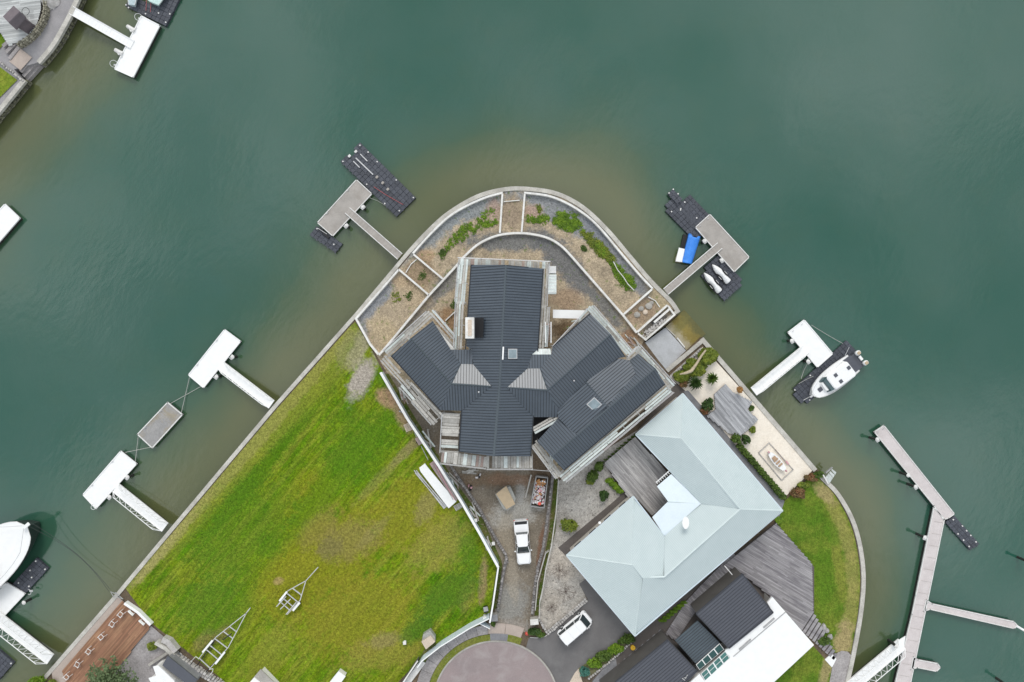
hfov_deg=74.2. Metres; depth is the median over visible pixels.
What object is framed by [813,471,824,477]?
shrub
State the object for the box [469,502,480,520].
plank pile
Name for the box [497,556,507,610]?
stone wall
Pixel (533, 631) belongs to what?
shrub
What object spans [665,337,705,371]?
sea wall
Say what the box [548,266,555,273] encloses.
crate
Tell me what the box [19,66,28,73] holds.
stone step
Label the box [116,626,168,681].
paved terrace
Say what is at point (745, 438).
shrub
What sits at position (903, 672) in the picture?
pontoon
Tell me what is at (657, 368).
scaffold
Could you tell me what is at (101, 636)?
deck chair
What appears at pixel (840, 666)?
path
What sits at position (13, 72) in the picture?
stone wall
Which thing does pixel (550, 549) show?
timber fence
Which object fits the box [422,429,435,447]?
plank pile
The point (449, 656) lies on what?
verge
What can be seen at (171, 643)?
garden wall
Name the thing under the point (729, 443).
side path
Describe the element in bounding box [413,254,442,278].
retaining wall
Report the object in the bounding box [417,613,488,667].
site fence
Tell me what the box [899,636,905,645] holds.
bridge landing
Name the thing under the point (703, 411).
shrub
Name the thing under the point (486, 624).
site fence
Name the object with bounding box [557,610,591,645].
van
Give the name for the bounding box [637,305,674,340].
retaining wall
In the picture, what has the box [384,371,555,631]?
yard
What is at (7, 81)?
lawn
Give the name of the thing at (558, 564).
bare shrub
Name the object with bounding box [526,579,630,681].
driveway
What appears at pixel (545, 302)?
scaffold
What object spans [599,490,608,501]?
shrub
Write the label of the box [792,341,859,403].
cube dock
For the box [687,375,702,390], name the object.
cordyline plant
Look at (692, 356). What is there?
stone wall
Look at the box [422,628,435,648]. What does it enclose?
covered crate
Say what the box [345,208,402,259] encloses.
gangway
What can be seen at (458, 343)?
scaffold
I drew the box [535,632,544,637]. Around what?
shrub
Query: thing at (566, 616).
stone wall
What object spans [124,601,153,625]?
garden wall
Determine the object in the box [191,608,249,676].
boat trailer
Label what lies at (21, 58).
shingle landing
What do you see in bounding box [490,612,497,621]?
gate pillar
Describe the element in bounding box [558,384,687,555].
side path
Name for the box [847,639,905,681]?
gangway
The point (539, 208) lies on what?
weeds
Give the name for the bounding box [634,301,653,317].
cement heap
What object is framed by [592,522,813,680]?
neighbour yard
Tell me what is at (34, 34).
stone wall
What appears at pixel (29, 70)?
stone step
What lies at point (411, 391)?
scaffold
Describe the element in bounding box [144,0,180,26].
cube dock
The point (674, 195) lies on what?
cube dock
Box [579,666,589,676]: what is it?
shrub
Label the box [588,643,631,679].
stone wall
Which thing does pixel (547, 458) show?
scaffold
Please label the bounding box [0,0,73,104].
ground
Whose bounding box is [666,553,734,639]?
deck
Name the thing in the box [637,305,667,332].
retaining wall
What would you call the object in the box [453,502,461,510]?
pallet
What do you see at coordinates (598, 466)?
shrub
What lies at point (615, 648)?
shrub
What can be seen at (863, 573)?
sea wall
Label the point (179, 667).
shed
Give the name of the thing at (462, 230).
weeds
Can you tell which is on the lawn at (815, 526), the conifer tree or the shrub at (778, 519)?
the shrub at (778, 519)
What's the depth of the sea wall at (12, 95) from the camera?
80.53 m
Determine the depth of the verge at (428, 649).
80.59 m
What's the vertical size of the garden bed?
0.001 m
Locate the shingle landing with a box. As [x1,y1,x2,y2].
[9,49,31,69]
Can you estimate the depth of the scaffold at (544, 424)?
75.61 m
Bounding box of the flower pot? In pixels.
[736,386,742,392]
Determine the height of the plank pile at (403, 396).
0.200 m
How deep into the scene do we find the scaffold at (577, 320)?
75.94 m
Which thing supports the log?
on the ground at (764, 434)
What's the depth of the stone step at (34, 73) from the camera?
81.46 m
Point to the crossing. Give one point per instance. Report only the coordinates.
(500, 637)
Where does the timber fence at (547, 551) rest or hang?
on the yard at (517, 588)
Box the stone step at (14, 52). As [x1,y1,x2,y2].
[8,45,20,59]
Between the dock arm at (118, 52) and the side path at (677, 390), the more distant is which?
the dock arm at (118, 52)
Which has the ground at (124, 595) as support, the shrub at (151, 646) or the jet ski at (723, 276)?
the shrub at (151, 646)
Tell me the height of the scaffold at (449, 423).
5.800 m
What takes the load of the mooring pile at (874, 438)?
in the water
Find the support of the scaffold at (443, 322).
on the site ground at (382, 318)
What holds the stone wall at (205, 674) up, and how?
on the ground at (124, 595)
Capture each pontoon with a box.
[0,204,22,244]
[0,582,27,614]
[82,451,138,508]
[114,16,161,78]
[188,329,241,387]
[317,179,371,235]
[695,214,748,271]
[786,319,832,367]
[873,425,954,519]
[892,507,944,681]
[910,656,940,671]
[923,599,1016,628]
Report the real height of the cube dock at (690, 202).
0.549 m
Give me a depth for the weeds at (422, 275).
80.60 m
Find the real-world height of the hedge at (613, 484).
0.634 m
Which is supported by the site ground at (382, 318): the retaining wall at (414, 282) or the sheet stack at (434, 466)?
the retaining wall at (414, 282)
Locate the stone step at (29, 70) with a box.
[22,65,36,77]
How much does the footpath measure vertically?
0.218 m
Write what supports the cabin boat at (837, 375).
on the cube dock at (801, 393)
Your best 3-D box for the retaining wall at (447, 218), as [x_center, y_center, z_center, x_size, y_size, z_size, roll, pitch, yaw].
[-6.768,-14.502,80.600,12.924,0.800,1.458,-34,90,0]
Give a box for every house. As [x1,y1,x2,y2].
[391,265,664,470]
[566,393,782,636]
[599,567,813,681]
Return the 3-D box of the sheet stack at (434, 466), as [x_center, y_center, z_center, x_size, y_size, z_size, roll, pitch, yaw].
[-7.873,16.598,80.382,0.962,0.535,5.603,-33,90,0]
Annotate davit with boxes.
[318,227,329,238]
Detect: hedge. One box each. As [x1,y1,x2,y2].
[591,433,636,471]
[605,478,623,493]
[658,600,687,621]
[735,443,786,499]
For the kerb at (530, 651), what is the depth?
80.55 m
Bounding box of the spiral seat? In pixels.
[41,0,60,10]
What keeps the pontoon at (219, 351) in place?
on the water
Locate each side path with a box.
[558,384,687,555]
[684,390,783,516]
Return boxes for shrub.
[27,674,46,681]
[147,641,157,650]
[527,627,540,635]
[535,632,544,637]
[546,603,557,613]
[550,563,568,580]
[558,584,573,600]
[559,518,578,532]
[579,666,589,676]
[586,470,598,482]
[586,657,601,668]
[594,461,603,471]
[595,650,611,661]
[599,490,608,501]
[607,643,624,654]
[617,633,635,644]
[673,370,689,382]
[679,380,688,387]
[682,358,707,377]
[697,347,718,364]
[700,407,709,414]
[701,397,713,411]
[730,433,741,444]
[741,434,750,444]
[749,426,755,433]
[775,516,782,523]
[789,487,804,498]
[797,481,810,487]
[803,473,817,481]
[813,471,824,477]
[817,636,830,645]
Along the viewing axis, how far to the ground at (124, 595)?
80.70 m
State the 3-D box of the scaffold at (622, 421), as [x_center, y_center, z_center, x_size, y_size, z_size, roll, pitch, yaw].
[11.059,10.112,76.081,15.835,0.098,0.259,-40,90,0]
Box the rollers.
[348,150,389,190]
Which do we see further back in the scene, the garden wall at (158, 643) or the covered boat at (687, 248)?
the covered boat at (687, 248)
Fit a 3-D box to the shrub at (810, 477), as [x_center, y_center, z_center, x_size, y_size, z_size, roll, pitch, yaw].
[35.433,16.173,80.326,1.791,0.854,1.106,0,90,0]
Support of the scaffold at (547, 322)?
on the site ground at (382, 318)
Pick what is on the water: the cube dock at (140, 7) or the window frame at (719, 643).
the cube dock at (140, 7)
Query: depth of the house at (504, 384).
74.61 m
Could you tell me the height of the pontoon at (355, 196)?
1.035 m
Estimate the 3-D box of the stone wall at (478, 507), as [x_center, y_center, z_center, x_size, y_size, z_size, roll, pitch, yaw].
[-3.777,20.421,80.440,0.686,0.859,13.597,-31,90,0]
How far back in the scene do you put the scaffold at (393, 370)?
75.98 m
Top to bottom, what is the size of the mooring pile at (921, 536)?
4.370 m
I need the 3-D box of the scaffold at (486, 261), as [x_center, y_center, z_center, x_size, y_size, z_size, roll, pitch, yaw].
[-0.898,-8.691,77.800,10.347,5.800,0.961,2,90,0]
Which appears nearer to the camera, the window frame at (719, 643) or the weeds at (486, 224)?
the window frame at (719, 643)
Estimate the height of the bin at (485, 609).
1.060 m
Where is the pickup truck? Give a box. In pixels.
[514,518,531,564]
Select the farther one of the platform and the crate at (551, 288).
the platform
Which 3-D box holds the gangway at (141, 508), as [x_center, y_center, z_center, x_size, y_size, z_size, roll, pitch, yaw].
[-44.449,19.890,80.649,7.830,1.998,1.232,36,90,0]
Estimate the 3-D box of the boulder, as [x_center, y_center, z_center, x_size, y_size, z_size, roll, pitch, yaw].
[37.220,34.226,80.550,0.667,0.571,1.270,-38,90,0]
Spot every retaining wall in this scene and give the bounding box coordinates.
[355,269,398,354]
[378,232,636,355]
[399,269,428,294]
[412,192,502,253]
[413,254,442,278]
[499,194,502,233]
[521,194,525,231]
[524,192,652,288]
[623,289,651,314]
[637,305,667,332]
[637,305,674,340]
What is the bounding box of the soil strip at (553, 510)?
[534,478,557,615]
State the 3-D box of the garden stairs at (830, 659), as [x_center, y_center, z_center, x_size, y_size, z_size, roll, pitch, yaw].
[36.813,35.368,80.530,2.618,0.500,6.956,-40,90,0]
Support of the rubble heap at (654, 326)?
on the site ground at (382, 318)
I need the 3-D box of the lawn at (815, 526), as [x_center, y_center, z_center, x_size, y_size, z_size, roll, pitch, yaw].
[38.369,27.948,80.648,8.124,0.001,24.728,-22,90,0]
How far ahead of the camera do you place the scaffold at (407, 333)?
75.98 m
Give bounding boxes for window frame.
[696,643,723,669]
[701,651,728,679]
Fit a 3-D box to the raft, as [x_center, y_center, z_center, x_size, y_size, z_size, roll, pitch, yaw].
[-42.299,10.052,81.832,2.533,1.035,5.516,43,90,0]
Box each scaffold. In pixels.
[380,355,414,389]
[382,311,432,356]
[400,379,422,404]
[410,382,443,416]
[411,395,440,424]
[430,310,455,338]
[439,410,460,452]
[440,449,487,468]
[453,301,466,348]
[454,262,469,304]
[457,257,550,268]
[486,451,532,469]
[532,438,561,478]
[533,413,557,433]
[539,305,549,347]
[541,265,548,307]
[551,308,589,347]
[557,386,664,476]
[558,385,673,482]
[565,392,672,482]
[587,305,633,356]
[625,345,641,359]
[627,344,675,389]
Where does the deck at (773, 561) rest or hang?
on the ground at (124, 595)
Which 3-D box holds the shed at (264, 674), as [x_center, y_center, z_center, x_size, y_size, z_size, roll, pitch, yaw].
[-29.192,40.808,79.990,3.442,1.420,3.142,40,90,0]
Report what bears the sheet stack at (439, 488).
on the lawn at (327, 461)
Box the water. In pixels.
[0,0,1023,681]
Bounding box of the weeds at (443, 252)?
[438,245,449,258]
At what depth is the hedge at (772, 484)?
80.12 m
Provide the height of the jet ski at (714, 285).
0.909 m
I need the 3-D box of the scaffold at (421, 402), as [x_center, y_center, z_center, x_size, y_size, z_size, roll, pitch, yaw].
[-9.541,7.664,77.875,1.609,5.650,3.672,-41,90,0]
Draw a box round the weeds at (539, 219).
[525,214,549,225]
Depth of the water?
82.00 m
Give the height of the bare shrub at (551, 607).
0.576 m
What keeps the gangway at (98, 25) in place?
on the pontoon at (143, 36)
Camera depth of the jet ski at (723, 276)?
81.20 m
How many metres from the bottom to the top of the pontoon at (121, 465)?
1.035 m
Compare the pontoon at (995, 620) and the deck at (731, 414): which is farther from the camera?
the pontoon at (995, 620)
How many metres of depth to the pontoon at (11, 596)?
81.42 m
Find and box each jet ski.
[703,272,722,293]
[711,264,731,284]
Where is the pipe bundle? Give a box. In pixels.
[414,470,446,508]
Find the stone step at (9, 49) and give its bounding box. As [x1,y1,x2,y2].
[5,44,16,53]
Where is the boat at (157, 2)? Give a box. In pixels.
[148,0,162,5]
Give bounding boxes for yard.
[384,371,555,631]
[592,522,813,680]
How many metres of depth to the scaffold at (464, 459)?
75.95 m
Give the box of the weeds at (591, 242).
[579,231,616,262]
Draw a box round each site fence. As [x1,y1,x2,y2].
[380,372,498,567]
[402,657,418,681]
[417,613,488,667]
[480,613,489,628]
[489,567,498,622]
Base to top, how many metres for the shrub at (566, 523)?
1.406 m
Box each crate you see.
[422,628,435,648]
[547,274,555,293]
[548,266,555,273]
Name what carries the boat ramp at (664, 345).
on the ground at (124, 595)
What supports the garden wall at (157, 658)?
on the ground at (124, 595)
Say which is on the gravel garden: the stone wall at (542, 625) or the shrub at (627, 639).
the stone wall at (542, 625)
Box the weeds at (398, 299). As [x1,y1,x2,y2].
[390,291,400,302]
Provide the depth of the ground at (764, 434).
80.66 m
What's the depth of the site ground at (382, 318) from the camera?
80.69 m
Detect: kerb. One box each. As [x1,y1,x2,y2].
[405,661,424,681]
[437,640,554,681]
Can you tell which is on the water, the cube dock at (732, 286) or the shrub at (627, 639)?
the cube dock at (732, 286)
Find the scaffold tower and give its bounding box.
[544,322,551,342]
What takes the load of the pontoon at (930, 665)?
on the water
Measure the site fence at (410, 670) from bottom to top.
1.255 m
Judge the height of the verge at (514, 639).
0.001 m
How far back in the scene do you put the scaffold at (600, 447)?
75.95 m
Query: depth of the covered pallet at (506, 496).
79.70 m
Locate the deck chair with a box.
[97,631,105,640]
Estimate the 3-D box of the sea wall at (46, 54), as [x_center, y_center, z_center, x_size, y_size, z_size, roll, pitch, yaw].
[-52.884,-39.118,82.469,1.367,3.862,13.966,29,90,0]
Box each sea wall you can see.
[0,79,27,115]
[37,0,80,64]
[44,250,410,678]
[408,186,679,312]
[644,309,678,340]
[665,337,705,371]
[700,338,816,471]
[820,477,865,681]
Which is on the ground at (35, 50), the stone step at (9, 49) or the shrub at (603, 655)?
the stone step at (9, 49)
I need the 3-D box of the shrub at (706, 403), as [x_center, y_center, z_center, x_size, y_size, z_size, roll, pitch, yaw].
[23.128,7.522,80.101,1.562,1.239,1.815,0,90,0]
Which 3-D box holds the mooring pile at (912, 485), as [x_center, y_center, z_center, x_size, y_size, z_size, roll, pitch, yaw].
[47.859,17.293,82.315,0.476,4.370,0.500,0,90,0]
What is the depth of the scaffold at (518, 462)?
75.93 m
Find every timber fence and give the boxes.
[535,549,548,610]
[539,478,558,618]
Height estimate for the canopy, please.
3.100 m
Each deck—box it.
[0,0,42,45]
[62,601,150,681]
[605,437,667,514]
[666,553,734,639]
[706,384,757,434]
[724,523,813,628]
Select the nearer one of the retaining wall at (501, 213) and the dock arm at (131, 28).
the retaining wall at (501, 213)
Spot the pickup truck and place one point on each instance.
(522, 542)
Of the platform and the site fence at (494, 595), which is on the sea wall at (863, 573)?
the platform
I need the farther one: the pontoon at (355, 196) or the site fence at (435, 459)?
the pontoon at (355, 196)
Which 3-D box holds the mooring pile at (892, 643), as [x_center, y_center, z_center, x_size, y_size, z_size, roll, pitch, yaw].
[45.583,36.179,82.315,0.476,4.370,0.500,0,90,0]
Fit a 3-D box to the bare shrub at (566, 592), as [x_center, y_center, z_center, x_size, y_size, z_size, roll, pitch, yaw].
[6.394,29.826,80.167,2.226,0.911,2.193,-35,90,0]
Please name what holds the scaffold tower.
on the site ground at (382, 318)
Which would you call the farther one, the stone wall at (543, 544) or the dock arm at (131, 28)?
the dock arm at (131, 28)
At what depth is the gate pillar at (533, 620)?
79.74 m
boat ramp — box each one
[645,328,685,368]
[666,310,705,349]
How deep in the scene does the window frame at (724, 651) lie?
77.82 m
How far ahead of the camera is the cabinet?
79.73 m
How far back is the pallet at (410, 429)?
80.52 m
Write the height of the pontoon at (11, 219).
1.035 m
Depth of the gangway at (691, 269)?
80.92 m
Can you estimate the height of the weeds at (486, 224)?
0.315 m
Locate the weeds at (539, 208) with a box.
[536,203,542,213]
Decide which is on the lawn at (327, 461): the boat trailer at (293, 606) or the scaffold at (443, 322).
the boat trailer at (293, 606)
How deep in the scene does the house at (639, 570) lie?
77.09 m
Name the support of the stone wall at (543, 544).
on the ground at (124, 595)
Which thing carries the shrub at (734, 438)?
on the ground at (764, 434)
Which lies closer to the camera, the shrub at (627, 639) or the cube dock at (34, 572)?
the shrub at (627, 639)
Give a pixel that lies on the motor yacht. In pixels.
(18, 539)
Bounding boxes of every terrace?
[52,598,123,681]
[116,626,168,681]
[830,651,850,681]
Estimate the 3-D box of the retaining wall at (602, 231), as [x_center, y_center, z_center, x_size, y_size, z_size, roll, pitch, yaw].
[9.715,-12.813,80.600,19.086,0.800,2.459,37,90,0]
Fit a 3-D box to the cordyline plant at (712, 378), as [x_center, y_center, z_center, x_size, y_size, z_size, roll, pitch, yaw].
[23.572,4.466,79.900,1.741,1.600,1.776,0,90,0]
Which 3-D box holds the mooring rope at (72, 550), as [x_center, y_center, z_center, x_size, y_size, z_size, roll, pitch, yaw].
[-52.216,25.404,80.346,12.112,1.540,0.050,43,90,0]
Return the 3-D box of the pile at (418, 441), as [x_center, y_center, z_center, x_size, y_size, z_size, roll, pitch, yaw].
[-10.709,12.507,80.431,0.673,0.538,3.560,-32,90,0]
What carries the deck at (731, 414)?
on the ground at (764, 434)
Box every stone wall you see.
[0,62,23,81]
[16,0,49,48]
[169,651,224,681]
[449,464,508,562]
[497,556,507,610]
[531,475,553,613]
[538,616,546,633]
[546,598,587,634]
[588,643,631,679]
[670,348,700,377]
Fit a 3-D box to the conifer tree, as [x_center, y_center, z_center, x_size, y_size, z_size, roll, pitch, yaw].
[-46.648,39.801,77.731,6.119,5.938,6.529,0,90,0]
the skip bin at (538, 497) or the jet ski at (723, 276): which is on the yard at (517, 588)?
the skip bin at (538, 497)
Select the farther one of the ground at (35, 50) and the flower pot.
the ground at (35, 50)
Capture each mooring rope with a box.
[29,526,108,590]
[30,522,109,588]
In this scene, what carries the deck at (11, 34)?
on the ground at (35, 50)
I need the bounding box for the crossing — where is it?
[490,633,507,640]
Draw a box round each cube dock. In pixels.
[0,648,15,678]
[12,557,49,592]
[125,0,147,15]
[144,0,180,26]
[310,226,342,252]
[341,143,415,216]
[664,197,701,236]
[667,188,681,204]
[680,195,708,223]
[701,255,741,300]
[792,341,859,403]
[944,515,978,549]
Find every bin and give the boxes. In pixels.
[483,605,487,612]
[530,475,547,507]
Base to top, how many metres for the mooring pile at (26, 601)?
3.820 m
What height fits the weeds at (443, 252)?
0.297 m
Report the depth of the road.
80.61 m
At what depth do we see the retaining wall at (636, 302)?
80.20 m
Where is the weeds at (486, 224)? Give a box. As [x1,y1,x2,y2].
[479,219,497,230]
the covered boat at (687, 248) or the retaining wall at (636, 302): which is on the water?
the covered boat at (687, 248)
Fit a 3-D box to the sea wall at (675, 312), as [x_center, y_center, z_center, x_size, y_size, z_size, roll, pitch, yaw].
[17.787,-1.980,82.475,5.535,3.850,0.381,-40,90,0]
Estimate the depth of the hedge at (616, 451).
80.55 m
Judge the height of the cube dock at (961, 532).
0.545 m
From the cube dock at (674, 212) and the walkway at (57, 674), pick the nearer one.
the walkway at (57, 674)
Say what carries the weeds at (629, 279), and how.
on the site ground at (382, 318)
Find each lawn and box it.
[0,34,5,47]
[0,67,16,96]
[125,322,496,681]
[775,646,831,681]
[778,478,859,654]
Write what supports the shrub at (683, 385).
on the ground at (764, 434)
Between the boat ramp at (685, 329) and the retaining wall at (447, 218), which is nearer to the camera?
the retaining wall at (447, 218)
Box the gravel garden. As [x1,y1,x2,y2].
[540,431,635,629]
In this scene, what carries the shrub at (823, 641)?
on the lawn at (815, 526)
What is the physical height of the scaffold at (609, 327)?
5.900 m
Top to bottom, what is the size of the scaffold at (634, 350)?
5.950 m
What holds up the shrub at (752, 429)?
on the ground at (764, 434)
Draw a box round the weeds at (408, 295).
[403,291,412,300]
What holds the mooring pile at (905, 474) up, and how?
in the water
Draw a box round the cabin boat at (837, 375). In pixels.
[804,348,868,399]
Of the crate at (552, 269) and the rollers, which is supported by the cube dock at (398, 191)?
the rollers
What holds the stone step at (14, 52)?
on the ground at (35, 50)
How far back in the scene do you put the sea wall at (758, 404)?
80.56 m
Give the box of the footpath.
[417,623,581,681]
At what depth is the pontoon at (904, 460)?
81.40 m
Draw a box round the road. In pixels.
[438,642,553,681]
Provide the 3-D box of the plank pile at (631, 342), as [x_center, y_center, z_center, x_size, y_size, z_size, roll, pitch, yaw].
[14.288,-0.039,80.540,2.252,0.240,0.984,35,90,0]
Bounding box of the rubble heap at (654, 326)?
[642,308,669,336]
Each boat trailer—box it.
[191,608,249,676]
[276,567,317,614]
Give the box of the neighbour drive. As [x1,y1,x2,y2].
[593,658,616,681]
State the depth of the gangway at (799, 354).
80.88 m
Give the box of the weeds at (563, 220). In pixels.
[552,210,585,232]
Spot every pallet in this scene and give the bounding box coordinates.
[404,423,412,431]
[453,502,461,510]
[495,485,515,510]
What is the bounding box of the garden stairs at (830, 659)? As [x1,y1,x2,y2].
[801,611,836,666]
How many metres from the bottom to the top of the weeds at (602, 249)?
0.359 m
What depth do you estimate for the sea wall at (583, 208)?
80.57 m
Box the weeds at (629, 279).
[609,262,636,291]
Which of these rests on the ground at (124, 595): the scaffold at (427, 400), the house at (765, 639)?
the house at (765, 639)
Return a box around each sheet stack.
[419,464,455,507]
[430,461,457,500]
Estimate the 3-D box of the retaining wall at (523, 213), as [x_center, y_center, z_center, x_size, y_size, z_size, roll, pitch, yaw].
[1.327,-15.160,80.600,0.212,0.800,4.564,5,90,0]
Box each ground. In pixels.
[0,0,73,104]
[44,253,865,681]
[358,191,672,478]
[672,347,811,494]
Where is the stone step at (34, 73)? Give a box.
[25,65,43,81]
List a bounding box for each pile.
[22,598,31,604]
[398,387,407,403]
[415,434,427,458]
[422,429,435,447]
[447,472,459,488]
[462,468,478,473]
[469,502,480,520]
[625,334,638,345]
[868,436,878,441]
[887,638,898,647]
[899,471,909,477]
[906,483,917,488]
[915,532,926,539]
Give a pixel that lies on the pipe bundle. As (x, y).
(442, 503)
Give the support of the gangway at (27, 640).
on the pontoon at (11, 596)
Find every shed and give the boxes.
[149,659,183,681]
[162,653,200,681]
[250,667,278,681]
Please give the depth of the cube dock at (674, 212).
81.63 m
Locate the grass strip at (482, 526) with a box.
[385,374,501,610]
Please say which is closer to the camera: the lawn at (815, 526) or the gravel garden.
the lawn at (815, 526)
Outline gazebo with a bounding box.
[3,6,35,33]
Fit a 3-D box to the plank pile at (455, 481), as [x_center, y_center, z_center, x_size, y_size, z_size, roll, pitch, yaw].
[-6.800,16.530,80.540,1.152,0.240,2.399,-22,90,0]
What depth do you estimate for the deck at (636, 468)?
80.20 m
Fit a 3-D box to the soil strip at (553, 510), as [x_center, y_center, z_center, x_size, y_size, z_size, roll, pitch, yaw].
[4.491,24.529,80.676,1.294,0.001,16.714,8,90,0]
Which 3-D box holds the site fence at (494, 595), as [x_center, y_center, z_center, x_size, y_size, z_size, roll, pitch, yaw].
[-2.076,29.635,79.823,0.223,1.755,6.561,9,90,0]
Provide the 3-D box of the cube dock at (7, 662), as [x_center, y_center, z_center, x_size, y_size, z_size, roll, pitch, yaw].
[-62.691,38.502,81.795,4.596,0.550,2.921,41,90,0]
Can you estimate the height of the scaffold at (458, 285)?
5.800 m
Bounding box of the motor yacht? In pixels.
[0,520,39,586]
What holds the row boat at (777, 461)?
on the sand box
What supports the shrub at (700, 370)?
on the ground at (764, 434)
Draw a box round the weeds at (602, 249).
[593,242,606,258]
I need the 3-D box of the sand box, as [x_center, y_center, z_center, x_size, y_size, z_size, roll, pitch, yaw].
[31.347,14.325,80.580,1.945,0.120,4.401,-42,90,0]
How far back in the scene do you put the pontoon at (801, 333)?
81.42 m
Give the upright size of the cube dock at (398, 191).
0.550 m
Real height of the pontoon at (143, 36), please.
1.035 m
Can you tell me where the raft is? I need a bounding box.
[137,402,183,447]
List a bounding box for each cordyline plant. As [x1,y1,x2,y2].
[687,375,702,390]
[705,373,717,385]
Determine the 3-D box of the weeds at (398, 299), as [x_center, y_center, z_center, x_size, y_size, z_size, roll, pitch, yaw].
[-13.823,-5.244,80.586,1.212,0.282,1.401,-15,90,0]
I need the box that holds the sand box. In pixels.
[758,442,793,479]
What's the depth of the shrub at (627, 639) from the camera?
80.23 m
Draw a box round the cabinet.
[330,668,346,681]
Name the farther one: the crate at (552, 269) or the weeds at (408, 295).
the weeds at (408, 295)
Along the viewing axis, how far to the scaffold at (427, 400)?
75.76 m
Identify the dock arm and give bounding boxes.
[114,48,123,55]
[126,24,135,32]
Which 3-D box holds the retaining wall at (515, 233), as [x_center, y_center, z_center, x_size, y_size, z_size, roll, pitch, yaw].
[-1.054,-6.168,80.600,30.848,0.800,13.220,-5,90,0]
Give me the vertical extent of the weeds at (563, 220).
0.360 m
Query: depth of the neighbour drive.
80.63 m
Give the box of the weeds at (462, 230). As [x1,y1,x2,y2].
[444,208,494,251]
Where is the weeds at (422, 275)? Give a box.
[418,269,426,279]
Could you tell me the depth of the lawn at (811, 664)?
80.64 m
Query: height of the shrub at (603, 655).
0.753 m
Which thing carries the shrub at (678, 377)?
on the ground at (764, 434)
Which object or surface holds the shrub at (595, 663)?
on the garden bed
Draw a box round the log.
[680,350,706,374]
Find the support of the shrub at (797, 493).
on the lawn at (815, 526)
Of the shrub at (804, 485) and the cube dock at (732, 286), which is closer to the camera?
the shrub at (804, 485)
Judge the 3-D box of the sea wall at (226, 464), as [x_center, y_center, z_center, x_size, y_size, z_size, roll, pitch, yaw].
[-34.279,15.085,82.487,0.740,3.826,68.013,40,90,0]
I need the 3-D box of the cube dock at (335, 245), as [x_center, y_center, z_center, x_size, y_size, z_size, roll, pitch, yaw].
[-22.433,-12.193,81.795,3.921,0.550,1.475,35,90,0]
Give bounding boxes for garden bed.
[578,633,632,678]
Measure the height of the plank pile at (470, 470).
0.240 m
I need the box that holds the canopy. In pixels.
[553,310,584,318]
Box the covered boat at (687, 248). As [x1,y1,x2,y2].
[675,233,699,263]
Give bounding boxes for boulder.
[821,623,828,632]
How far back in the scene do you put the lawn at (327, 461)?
80.69 m
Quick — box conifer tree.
[85,655,138,681]
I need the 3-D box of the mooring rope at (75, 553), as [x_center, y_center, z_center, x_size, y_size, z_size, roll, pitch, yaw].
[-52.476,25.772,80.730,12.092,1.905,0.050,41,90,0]
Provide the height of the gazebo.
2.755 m
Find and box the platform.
[823,467,835,483]
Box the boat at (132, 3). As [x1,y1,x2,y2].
[128,0,136,6]
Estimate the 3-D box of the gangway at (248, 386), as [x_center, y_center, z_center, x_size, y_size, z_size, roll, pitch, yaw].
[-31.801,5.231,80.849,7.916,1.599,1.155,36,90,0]
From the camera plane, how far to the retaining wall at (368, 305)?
80.20 m
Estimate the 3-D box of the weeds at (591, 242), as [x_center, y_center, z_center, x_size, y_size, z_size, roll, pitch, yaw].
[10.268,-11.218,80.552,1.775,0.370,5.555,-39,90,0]
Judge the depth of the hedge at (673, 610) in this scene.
80.41 m
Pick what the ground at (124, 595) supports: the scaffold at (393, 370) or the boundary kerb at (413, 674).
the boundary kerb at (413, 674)
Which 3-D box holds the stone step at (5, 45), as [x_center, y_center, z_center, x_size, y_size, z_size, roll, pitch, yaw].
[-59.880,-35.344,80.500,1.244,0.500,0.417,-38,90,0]
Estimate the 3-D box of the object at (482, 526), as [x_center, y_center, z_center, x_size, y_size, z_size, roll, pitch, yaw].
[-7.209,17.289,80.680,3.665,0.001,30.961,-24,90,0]
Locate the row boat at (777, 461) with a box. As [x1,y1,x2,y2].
[767,451,786,471]
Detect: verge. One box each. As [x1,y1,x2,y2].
[418,642,436,662]
[430,634,489,681]
[507,635,521,644]
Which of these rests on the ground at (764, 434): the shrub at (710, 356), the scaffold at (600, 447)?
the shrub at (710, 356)
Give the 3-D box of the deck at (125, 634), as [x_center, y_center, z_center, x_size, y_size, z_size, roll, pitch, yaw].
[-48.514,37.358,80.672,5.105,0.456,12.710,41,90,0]
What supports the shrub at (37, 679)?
on the ground at (124, 595)
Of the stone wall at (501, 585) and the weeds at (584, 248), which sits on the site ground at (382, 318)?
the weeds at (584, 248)
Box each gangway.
[0,612,53,663]
[69,6,133,48]
[112,483,167,531]
[218,361,274,407]
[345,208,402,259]
[663,242,722,294]
[751,345,808,394]
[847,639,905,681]
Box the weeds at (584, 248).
[580,245,587,251]
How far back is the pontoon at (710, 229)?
81.42 m
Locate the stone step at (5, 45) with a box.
[2,41,8,48]
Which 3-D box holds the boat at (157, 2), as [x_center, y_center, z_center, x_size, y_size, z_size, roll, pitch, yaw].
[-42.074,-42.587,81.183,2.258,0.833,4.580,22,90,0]
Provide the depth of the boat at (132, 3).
81.06 m
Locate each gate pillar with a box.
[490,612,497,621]
[530,616,538,624]
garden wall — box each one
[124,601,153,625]
[148,652,167,665]
[154,639,176,654]
[161,634,180,652]
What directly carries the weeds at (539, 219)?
on the site ground at (382, 318)
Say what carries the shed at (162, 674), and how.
on the ground at (124, 595)
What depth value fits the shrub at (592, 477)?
79.87 m

